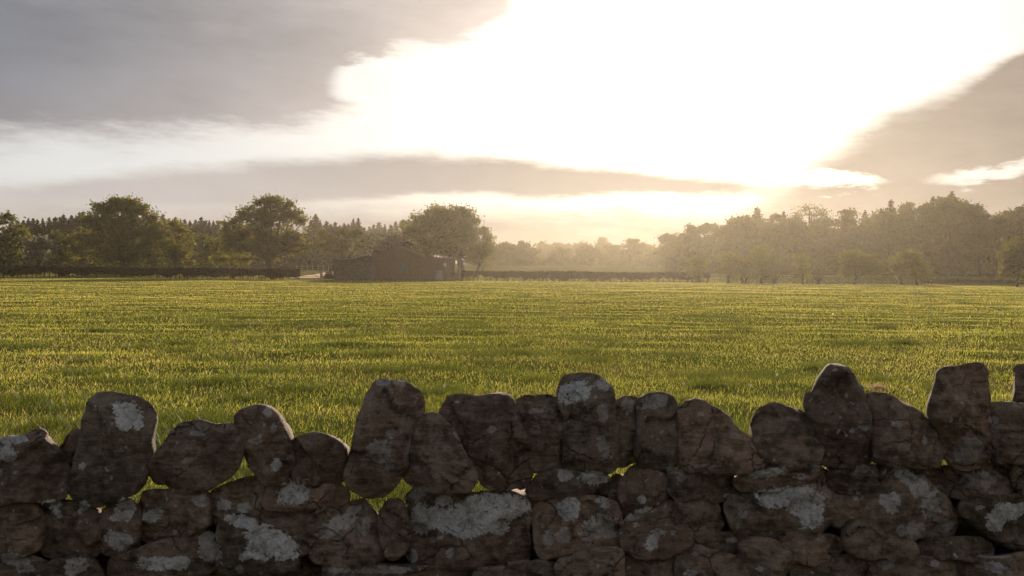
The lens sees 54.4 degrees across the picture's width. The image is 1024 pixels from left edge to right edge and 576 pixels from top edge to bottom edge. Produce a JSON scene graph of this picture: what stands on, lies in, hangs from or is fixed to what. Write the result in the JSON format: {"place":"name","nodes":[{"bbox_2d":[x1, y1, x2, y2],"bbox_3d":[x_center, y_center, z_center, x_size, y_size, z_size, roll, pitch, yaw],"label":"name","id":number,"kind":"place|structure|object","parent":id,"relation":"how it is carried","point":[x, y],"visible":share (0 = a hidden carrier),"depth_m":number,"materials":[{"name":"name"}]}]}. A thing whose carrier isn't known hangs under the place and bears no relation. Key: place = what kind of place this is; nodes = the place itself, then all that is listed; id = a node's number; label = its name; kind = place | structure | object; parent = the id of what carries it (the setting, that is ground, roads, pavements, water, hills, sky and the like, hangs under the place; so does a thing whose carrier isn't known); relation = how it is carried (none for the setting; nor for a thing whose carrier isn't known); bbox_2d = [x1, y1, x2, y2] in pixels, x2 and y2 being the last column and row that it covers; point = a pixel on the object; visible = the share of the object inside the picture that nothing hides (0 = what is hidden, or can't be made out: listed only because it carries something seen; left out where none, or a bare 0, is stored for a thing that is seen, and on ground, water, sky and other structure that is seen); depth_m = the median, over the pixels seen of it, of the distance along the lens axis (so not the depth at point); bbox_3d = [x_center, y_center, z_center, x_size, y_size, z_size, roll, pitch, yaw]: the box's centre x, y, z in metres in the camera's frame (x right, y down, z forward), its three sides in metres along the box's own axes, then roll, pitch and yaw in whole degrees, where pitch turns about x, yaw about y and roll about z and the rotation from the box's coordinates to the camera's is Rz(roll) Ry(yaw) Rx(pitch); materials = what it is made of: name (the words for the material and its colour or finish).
{"place":"outdoors","nodes":[
{"label":"outdoors","id":0,"kind":"place"},
{"bbox_2d":[0,262,1023,511],"bbox_3d":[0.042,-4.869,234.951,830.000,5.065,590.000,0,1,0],"label":"field","id":1,"kind":"structure","parent":0,"point":[898,362],"depth_m":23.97,"materials":[{"name":"green plant"}]},
{"bbox_2d":[0,210,30,265],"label":"woodland tree","id":2,"kind":"object","parent":1,"relation":"on","point":[4,255],"visible":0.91,"depth_m":171.90,"materials":[{"name":"green plant"}]},
{"bbox_2d":[6,223,32,265],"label":"woodland tree","id":3,"kind":"object","parent":1,"relation":"on","point":[20,225],"visible":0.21,"depth_m":175.56,"materials":[{"name":"green plant"}]},
{"bbox_2d":[23,219,49,264],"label":"spruce tree","id":4,"kind":"object","parent":1,"relation":"on","point":[33,231],"visible":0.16,"depth_m":236.47,"materials":[{"name":"green plant"}]},
{"bbox_2d":[12,233,62,274],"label":"woodland tree","id":5,"kind":"object","parent":1,"relation":"on","point":[39,250],"visible":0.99,"depth_m":164.30,"materials":[{"name":"green plant"}]},
{"bbox_2d":[45,217,58,263],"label":"spruce tree","id":6,"kind":"object","parent":1,"relation":"on","point":[54,222],"visible":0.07,"depth_m":252.25,"materials":[{"name":"green plant"}]},
{"bbox_2d":[42,229,80,266],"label":"woodland tree","id":7,"kind":"object","parent":1,"relation":"on","point":[62,240],"visible":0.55,"depth_m":177.45,"materials":[{"name":"green plant"}]},
{"bbox_2d":[55,214,72,261],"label":"spruce tree","id":8,"kind":"object","parent":1,"relation":"on","point":[63,226],"visible":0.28,"depth_m":236.39,"materials":[{"name":"green plant"}]},
{"bbox_2d":[57,241,94,266],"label":"woodland tree","id":9,"kind":"object","parent":1,"relation":"on","point":[83,261],"visible":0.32,"depth_m":183.46,"materials":[{"name":"green plant"}]},
{"bbox_2d":[71,212,92,265],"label":"spruce tree","id":10,"kind":"object","parent":1,"relation":"on","point":[79,228],"visible":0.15,"depth_m":236.52,"materials":[{"name":"green plant"}]},
{"bbox_2d":[61,193,175,266],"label":"oak tree","id":11,"kind":"object","parent":1,"relation":"on","point":[127,227],"visible":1,"depth_m":170.99,"materials":[{"name":"green plant"}]},
{"bbox_2d":[0,265,300,279],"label":"hedge","id":12,"kind":"object","parent":1,"relation":"on","point":[59,271],"visible":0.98,"depth_m":151.30,"materials":[{"name":"green plant"}]},
{"bbox_2d":[136,235,175,267],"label":"woodland tree","id":13,"kind":"object","parent":1,"relation":"on","point":[156,258],"visible":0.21,"depth_m":182.04,"materials":[{"name":"green plant"}]},
{"bbox_2d":[155,218,198,267],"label":"woodland tree","id":14,"kind":"object","parent":1,"relation":"on","point":[175,252],"visible":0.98,"depth_m":177.99,"materials":[{"name":"green plant"}]},
{"bbox_2d":[194,217,206,253],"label":"spruce tree","id":15,"kind":"object","parent":1,"relation":"on","point":[200,227],"visible":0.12,"depth_m":277.25,"materials":[{"name":"green plant"}]},
{"bbox_2d":[186,234,218,269],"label":"woodland tree","id":16,"kind":"object","parent":1,"relation":"on","point":[203,255],"visible":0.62,"depth_m":191.06,"materials":[{"name":"green plant"}]},
{"bbox_2d":[0,229,418,265],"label":"undergrowth","id":17,"kind":"object","parent":1,"relation":"on","point":[367,239],"visible":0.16,"depth_m":244.48,"materials":[{"name":"green plant"}]},
{"bbox_2d":[203,236,236,267],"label":"woodland tree","id":18,"kind":"object","parent":1,"relation":"on","point":[215,249],"visible":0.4,"depth_m":179.00,"materials":[{"name":"green plant"}]},
{"bbox_2d":[223,252,259,267],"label":"bush","id":19,"kind":"object","parent":1,"relation":"on","point":[240,263],"visible":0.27,"depth_m":179.54,"materials":[{"name":"green plant"}]},
{"bbox_2d":[203,193,321,268],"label":"oak tree","id":20,"kind":"object","parent":1,"relation":"on","point":[287,241],"visible":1,"depth_m":165.12,"materials":[{"name":"green plant"}]},
{"bbox_2d":[274,264,333,269],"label":"hedge","id":21,"kind":"object","parent":1,"relation":"on","point":[289,266],"visible":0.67,"depth_m":212.47,"materials":[{"name":"green plant"}]},
{"bbox_2d":[293,244,331,264],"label":"woodland tree","id":22,"kind":"object","parent":1,"relation":"on","point":[305,258],"visible":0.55,"depth_m":244.21,"materials":[{"name":"green plant"}]},
{"bbox_2d":[305,214,322,233],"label":"spruce tree","id":23,"kind":"object","parent":1,"relation":"on","point":[316,225],"visible":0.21,"depth_m":293.39,"materials":[{"name":"green plant"}]},
{"bbox_2d":[322,270,333,279],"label":"shrub","id":24,"kind":"object","parent":1,"relation":"on","point":[329,274],"visible":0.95,"depth_m":150.90,"materials":[{"name":"green plant"}]},
{"bbox_2d":[325,222,339,255],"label":"spruce tree","id":25,"kind":"object","parent":1,"relation":"on","point":[335,228],"visible":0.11,"depth_m":261.40,"materials":[{"name":"green plant"}]},
{"bbox_2d":[313,226,369,259],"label":"thorn tree","id":26,"kind":"object","parent":1,"relation":"on","point":[354,234],"visible":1,"depth_m":169.48,"materials":[{"name":"green plant"}]},
{"bbox_2d":[351,248,372,257],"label":"woodland tree","id":27,"kind":"object","parent":1,"relation":"on","point":[358,253],"visible":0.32,"depth_m":238.90,"materials":[{"name":"green plant"}]},
{"bbox_2d":[367,232,423,254],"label":"hawthorn tree","id":28,"kind":"object","parent":1,"relation":"on","point":[376,248],"visible":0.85,"depth_m":165.28,"materials":[{"name":"green plant"}]},
{"bbox_2d":[331,246,464,280],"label":"barn","id":29,"kind":"structure","parent":1,"relation":"on","point":[399,263],"depth_m":150.06,"materials":[{"name":"brown wood"}]},
{"bbox_2d":[435,270,442,280],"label":"water tank","id":30,"kind":"object","parent":1,"relation":"on","point":[438,275],"visible":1,"depth_m":148.95,"materials":[{"name":"metal"}]},
{"bbox_2d":[394,202,492,270],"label":"oak tree","id":31,"kind":"object","parent":1,"relation":"on","point":[451,237],"visible":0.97,"depth_m":174.47,"materials":[{"name":"green plant"}]},
{"bbox_2d":[463,253,498,270],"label":"bush","id":32,"kind":"object","parent":1,"relation":"on","point":[483,266],"visible":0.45,"depth_m":213.57,"materials":[{"name":"green plant"}]},
{"bbox_2d":[476,223,500,270],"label":"larch tree","id":33,"kind":"object","parent":1,"relation":"on","point":[487,236],"visible":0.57,"depth_m":177.76,"materials":[{"name":"green plant"}]},
{"bbox_2d":[483,242,513,265],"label":"woodland tree","id":34,"kind":"object","parent":1,"relation":"on","point":[503,252],"visible":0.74,"depth_m":297.76,"materials":[{"name":"green plant"}]},
{"bbox_2d":[0,462,1023,575],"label":"dry stone wall","id":35,"kind":"structure","parent":1,"relation":"on","point":[864,519],"depth_m":3.41,"materials":[{"name":"stone"}]},
{"bbox_2d":[0,428,70,506],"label":"coping stone","id":36,"kind":"object","parent":35,"relation":"on","point":[35,467],"visible":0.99,"depth_m":3.38,"materials":[{"name":"stone"}]},
{"bbox_2d":[59,429,80,467],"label":"coping stone","id":37,"kind":"object","parent":35,"relation":"on","point":[67,447],"visible":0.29,"depth_m":3.54,"materials":[{"name":"stone"}]},
{"bbox_2d":[66,391,157,507],"bbox_3d":[-1.428,0.552,3.551,0.293,0.406,0.476,0,1,-23],"label":"coping stone","id":38,"kind":"object","parent":35,"relation":"on","point":[115,448],"visible":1,"depth_m":3.37,"materials":[{"name":"stone"}]},
{"bbox_2d":[148,419,243,492],"bbox_3d":[-1.087,0.585,3.564,0.355,0.279,0.430,0,1,0],"label":"coping stone","id":39,"kind":"object","parent":35,"relation":"on","point":[193,456],"visible":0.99,"depth_m":3.38,"materials":[{"name":"stone"}]},
{"bbox_2d":[234,404,295,486],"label":"coping stone","id":40,"kind":"object","parent":35,"relation":"on","point":[266,433],"visible":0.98,"depth_m":3.38,"materials":[{"name":"stone"}]},
{"bbox_2d":[291,432,349,488],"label":"coping stone","id":41,"kind":"object","parent":35,"relation":"on","point":[321,458],"visible":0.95,"depth_m":3.40,"materials":[{"name":"stone"}]},
{"bbox_2d":[343,379,424,498],"bbox_3d":[-0.439,0.519,3.549,0.281,0.428,0.452,0,1,0],"label":"coping stone","id":42,"kind":"object","parent":35,"relation":"on","point":[391,413],"visible":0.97,"depth_m":3.35,"materials":[{"name":"stone"}]},
{"bbox_2d":[403,412,478,496],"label":"coping stone","id":43,"kind":"object","parent":35,"relation":"on","point":[440,462],"visible":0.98,"depth_m":3.34,"materials":[{"name":"stone"}]},
{"bbox_2d":[439,392,533,491],"bbox_3d":[-0.089,0.534,3.565,0.332,0.355,0.449,0,1,0],"label":"coping stone","id":44,"kind":"object","parent":35,"relation":"on","point":[491,431],"visible":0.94,"depth_m":3.38,"materials":[{"name":"stone"}]},
{"bbox_2d":[515,394,562,473],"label":"coping stone","id":45,"kind":"object","parent":35,"relation":"on","point":[541,416],"visible":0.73,"depth_m":3.42,"materials":[{"name":"stone"}]},
{"bbox_2d":[556,372,619,474],"bbox_3d":[0.260,0.474,3.557,0.223,0.371,0.449,0,1,0],"label":"coping stone","id":46,"kind":"object","parent":35,"relation":"on","point":[585,402],"visible":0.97,"depth_m":3.36,"materials":[{"name":"stone"}]},
{"bbox_2d":[615,395,637,467],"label":"coping stone","id":47,"kind":"object","parent":35,"relation":"on","point":[625,408],"visible":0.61,"depth_m":3.39,"materials":[{"name":"stone"}]},
{"bbox_2d":[633,392,678,471],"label":"coping stone","id":48,"kind":"object","parent":35,"relation":"on","point":[655,446],"visible":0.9,"depth_m":3.37,"materials":[{"name":"stone"}]},
{"bbox_2d":[676,398,766,476],"bbox_3d":[0.717,0.518,3.558,0.322,0.295,0.477,0,1,0],"label":"coping stone","id":49,"kind":"object","parent":35,"relation":"on","point":[714,441],"visible":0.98,"depth_m":3.36,"materials":[{"name":"stone"}]},
{"bbox_2d":[748,402,824,470],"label":"coping stone","id":50,"kind":"object","parent":35,"relation":"on","point":[783,436],"visible":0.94,"depth_m":3.37,"materials":[{"name":"stone"}]},
{"bbox_2d":[803,363,872,467],"bbox_3d":[1.155,0.442,3.558,0.250,0.380,0.494,1,1,12],"label":"coping stone","id":51,"kind":"object","parent":35,"relation":"on","point":[837,410],"visible":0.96,"depth_m":3.35,"materials":[{"name":"stone"}]},
{"bbox_2d":[866,392,943,469],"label":"coping stone","id":52,"kind":"object","parent":35,"relation":"on","point":[904,435],"visible":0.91,"depth_m":3.36,"materials":[{"name":"stone"}]},
{"bbox_2d":[926,362,993,470],"bbox_3d":[1.617,0.440,3.540,0.213,0.380,0.597,1,1,30],"label":"coping stone","id":53,"kind":"object","parent":35,"relation":"on","point":[958,410],"visible":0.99,"depth_m":3.35,"materials":[{"name":"stone"}]},
{"bbox_2d":[989,401,1023,466],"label":"coping stone","id":54,"kind":"object","parent":35,"relation":"on","point":[1007,426],"visible":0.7,"depth_m":3.37,"materials":[{"name":"stone"}]},
{"bbox_2d":[1012,363,1023,402],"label":"coping stone","id":55,"kind":"object","parent":35,"relation":"on","point":[1018,386],"visible":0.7,"depth_m":3.51,"materials":[{"name":"stone"}]},
{"bbox_2d":[505,240,542,265],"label":"woodland tree","id":56,"kind":"object","parent":1,"relation":"on","point":[526,253],"visible":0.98,"depth_m":297.11,"materials":[{"name":"green plant"}]},
{"bbox_2d":[535,240,553,256],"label":"woodland tree","id":57,"kind":"object","parent":1,"relation":"on","point":[544,247],"visible":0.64,"depth_m":427.39,"materials":[{"name":"green plant"}]},
{"bbox_2d":[548,246,573,257],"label":"woodland tree","id":58,"kind":"object","parent":1,"relation":"on","point":[561,251],"visible":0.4,"depth_m":317.81,"materials":[{"name":"green plant"}]},
{"bbox_2d":[469,255,658,267],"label":"undergrowth","id":59,"kind":"object","parent":1,"relation":"on","point":[596,261],"visible":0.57,"depth_m":301.92,"materials":[{"name":"green plant"}]},
{"bbox_2d":[461,270,710,282],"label":"hedge","id":60,"kind":"object","parent":1,"relation":"on","point":[563,276],"visible":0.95,"depth_m":155.00,"materials":[{"name":"green plant"}]},
{"bbox_2d":[574,241,606,266],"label":"woodland tree","id":61,"kind":"object","parent":1,"relation":"on","point":[585,250],"visible":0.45,"depth_m":313.23,"materials":[{"name":"green plant"}]},
{"bbox_2d":[594,236,609,251],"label":"woodland tree","id":62,"kind":"object","parent":1,"relation":"on","point":[603,240],"visible":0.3,"depth_m":418.87,"materials":[{"name":"green plant"}]},
{"bbox_2d":[600,243,626,257],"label":"woodland tree","id":63,"kind":"object","parent":1,"relation":"on","point":[612,252],"visible":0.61,"depth_m":328.39,"materials":[{"name":"green plant"}]},
{"bbox_2d":[617,238,649,266],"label":"woodland tree","id":64,"kind":"object","parent":1,"relation":"on","point":[634,249],"visible":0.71,"depth_m":318.54,"materials":[{"name":"green plant"}]},
{"bbox_2d":[644,243,664,267],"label":"woodland tree","id":65,"kind":"object","parent":1,"relation":"on","point":[653,255],"visible":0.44,"depth_m":298.71,"materials":[{"name":"green plant"}]},
{"bbox_2d":[654,232,684,268],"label":"woodland tree","id":66,"kind":"object","parent":1,"relation":"on","point":[669,240],"visible":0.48,"depth_m":243.56,"materials":[{"name":"green plant"}]},
{"bbox_2d":[672,222,709,270],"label":"woodland tree","id":67,"kind":"object","parent":1,"relation":"on","point":[692,237],"visible":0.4,"depth_m":223.86,"materials":[{"name":"green plant"}]},
{"bbox_2d":[680,255,710,282],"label":"thorn tree","id":68,"kind":"object","parent":1,"relation":"on","point":[699,264],"visible":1,"depth_m":155.62,"materials":[{"name":"green plant"}]},
{"bbox_2d":[700,222,718,270],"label":"woodland tree","id":69,"kind":"object","parent":1,"relation":"on","point":[709,228],"visible":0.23,"depth_m":229.13,"materials":[{"name":"green plant"}]},
{"bbox_2d":[707,215,740,270],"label":"woodland tree","id":70,"kind":"object","parent":1,"relation":"on","point":[724,235],"visible":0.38,"depth_m":213.96,"materials":[{"name":"green plant"}]},
{"bbox_2d":[711,249,742,282],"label":"thorn tree","id":71,"kind":"object","parent":1,"relation":"on","point":[727,269],"visible":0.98,"depth_m":151.63,"materials":[{"name":"green plant"}]},
{"bbox_2d":[732,256,757,283],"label":"tree","id":72,"kind":"object","parent":1,"relation":"on","point":[747,267],"visible":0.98,"depth_m":150.62,"materials":[{"name":"green plant"}]},
{"bbox_2d":[725,214,766,273],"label":"woodland tree","id":73,"kind":"object","parent":1,"relation":"on","point":[747,227],"visible":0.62,"depth_m":209.10,"materials":[{"name":"green plant"}]},
{"bbox_2d":[752,206,762,220],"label":"pine tree","id":74,"kind":"object","parent":1,"relation":"on","point":[757,214],"visible":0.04,"depth_m":228.33,"materials":[{"name":"green plant"}]},
{"bbox_2d":[746,242,777,283],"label":"tree","id":75,"kind":"object","parent":1,"relation":"on","point":[757,251],"visible":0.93,"depth_m":151.38,"materials":[{"name":"green plant"}]},
{"bbox_2d":[752,217,771,270],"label":"woodland tree","id":76,"kind":"object","parent":1,"relation":"on","point":[757,238],"visible":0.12,"depth_m":221.12,"materials":[{"name":"green plant"}]},
{"bbox_2d":[760,213,792,273],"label":"woodland tree","id":77,"kind":"object","parent":1,"relation":"on","point":[771,227],"visible":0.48,"depth_m":213.57,"materials":[{"name":"green plant"}]},
{"bbox_2d":[765,251,790,283],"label":"bare shrub","id":78,"kind":"object","parent":1,"relation":"on","point":[775,271],"visible":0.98,"depth_m":149.93,"materials":[{"name":"brown plant"}]},
{"bbox_2d":[775,213,820,271],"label":"woodland tree","id":79,"kind":"object","parent":1,"relation":"on","point":[798,229],"visible":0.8,"depth_m":207.74,"materials":[{"name":"green plant"}]},
{"bbox_2d":[790,252,814,283],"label":"tree","id":80,"kind":"object","parent":1,"relation":"on","point":[802,272],"visible":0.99,"depth_m":149.73,"materials":[{"name":"green plant"}]},
{"bbox_2d":[790,203,833,272],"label":"ash tree","id":81,"kind":"object","parent":1,"relation":"on","point":[816,215],"visible":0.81,"depth_m":225.73,"materials":[{"name":"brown plant"}]},
{"bbox_2d":[805,255,830,283],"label":"bare shrub","id":82,"kind":"object","parent":1,"relation":"on","point":[820,271],"visible":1,"depth_m":148.94,"materials":[{"name":"brown plant"}]},
{"bbox_2d":[805,216,839,273],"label":"woodland tree","id":83,"kind":"object","parent":1,"relation":"on","point":[823,227],"visible":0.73,"depth_m":217.13,"materials":[{"name":"green plant"}]},
{"bbox_2d":[664,216,1023,274],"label":"undergrowth","id":84,"kind":"object","parent":1,"relation":"on","point":[676,262],"visible":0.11,"depth_m":219.52,"materials":[{"name":"green plant"}]},
{"bbox_2d":[826,207,868,272],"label":"woodland tree","id":85,"kind":"object","parent":1,"relation":"on","point":[850,236],"visible":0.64,"depth_m":213.60,"materials":[{"name":"green plant"}]},
{"bbox_2d":[835,247,889,284],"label":"tree","id":86,"kind":"object","parent":1,"relation":"on","point":[855,264],"visible":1,"depth_m":147.37,"materials":[{"name":"green plant"}]},
{"bbox_2d":[858,214,890,257],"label":"woodland tree","id":87,"kind":"object","parent":1,"relation":"on","point":[869,222],"visible":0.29,"depth_m":219.31,"materials":[{"name":"green plant"}]},
{"bbox_2d":[866,207,908,274],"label":"woodland tree","id":88,"kind":"object","parent":1,"relation":"on","point":[888,220],"visible":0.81,"depth_m":209.37,"materials":[{"name":"green plant"}]},
{"bbox_2d":[885,256,910,284],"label":"thorn tree","id":89,"kind":"object","parent":1,"relation":"on","point":[894,265],"visible":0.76,"depth_m":149.73,"materials":[{"name":"green plant"}]},
{"bbox_2d":[890,201,924,273],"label":"woodland tree","id":90,"kind":"object","parent":1,"relation":"on","point":[908,212],"visible":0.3,"depth_m":213.45,"materials":[{"name":"green plant"}]},
{"bbox_2d":[893,247,933,284],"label":"thorn tree","id":91,"kind":"object","parent":1,"relation":"on","point":[920,266],"visible":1,"depth_m":146.61,"materials":[{"name":"green plant"}]},
{"bbox_2d":[901,201,946,273],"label":"woodland tree","id":92,"kind":"object","parent":1,"relation":"on","point":[923,232],"visible":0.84,"depth_m":205.72,"materials":[{"name":"green plant"}]},
{"bbox_2d":[923,194,977,275],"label":"woodland tree","id":93,"kind":"object","parent":1,"relation":"on","point":[953,221],"visible":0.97,"depth_m":203.62,"materials":[{"name":"green plant"}]},
{"bbox_2d":[948,199,990,275],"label":"woodland tree","id":94,"kind":"object","parent":1,"relation":"on","point":[971,265],"visible":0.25,"depth_m":207.62,"materials":[{"name":"green plant"}]},
{"bbox_2d":[919,278,1023,283],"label":"hedge","id":95,"kind":"object","parent":1,"relation":"on","point":[1009,281],"visible":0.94,"depth_m":164.53,"materials":[{"name":"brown plant"}]},
{"bbox_2d":[960,201,1002,276],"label":"woodland tree","id":96,"kind":"object","parent":1,"relation":"on","point":[976,243],"visible":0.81,"depth_m":201.50,"materials":[{"name":"green plant"}]},
{"bbox_2d":[976,211,1019,276],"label":"woodland tree","id":97,"kind":"object","parent":1,"relation":"on","point":[997,226],"visible":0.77,"depth_m":199.11,"materials":[{"name":"green plant"}]},
{"bbox_2d":[988,231,1023,286],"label":"tree","id":98,"kind":"object","parent":1,"relation":"on","point":[1012,257],"visible":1,"depth_m":134.44,"materials":[{"name":"green plant"}]},
{"bbox_2d":[999,209,1022,239],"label":"woodland tree","id":99,"kind":"object","parent":1,"relation":"on","point":[1008,217],"visible":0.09,"depth_m":203.79,"materials":[{"name":"green plant"}]},
{"bbox_2d":[1009,204,1023,240],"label":"woodland tree","id":100,"kind":"object","parent":1,"relation":"on","point":[1019,218],"visible":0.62,"depth_m":200.25,"materials":[{"name":"green plant"}]},
{"bbox_2d":[0,0,1023,263],"label":"sky","id":101,"kind":"structure","parent":0,"point":[562,121],"materials":[{"name":"white"}]},
{"bbox_2d":[866,384,888,391],"bbox_3d":[1.270,0.346,3.475,0.084,0.026,0.067,0,1,0],"label":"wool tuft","id":102,"kind":"object","parent":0,"point":[877,387],"visible":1,"depth_m":3.47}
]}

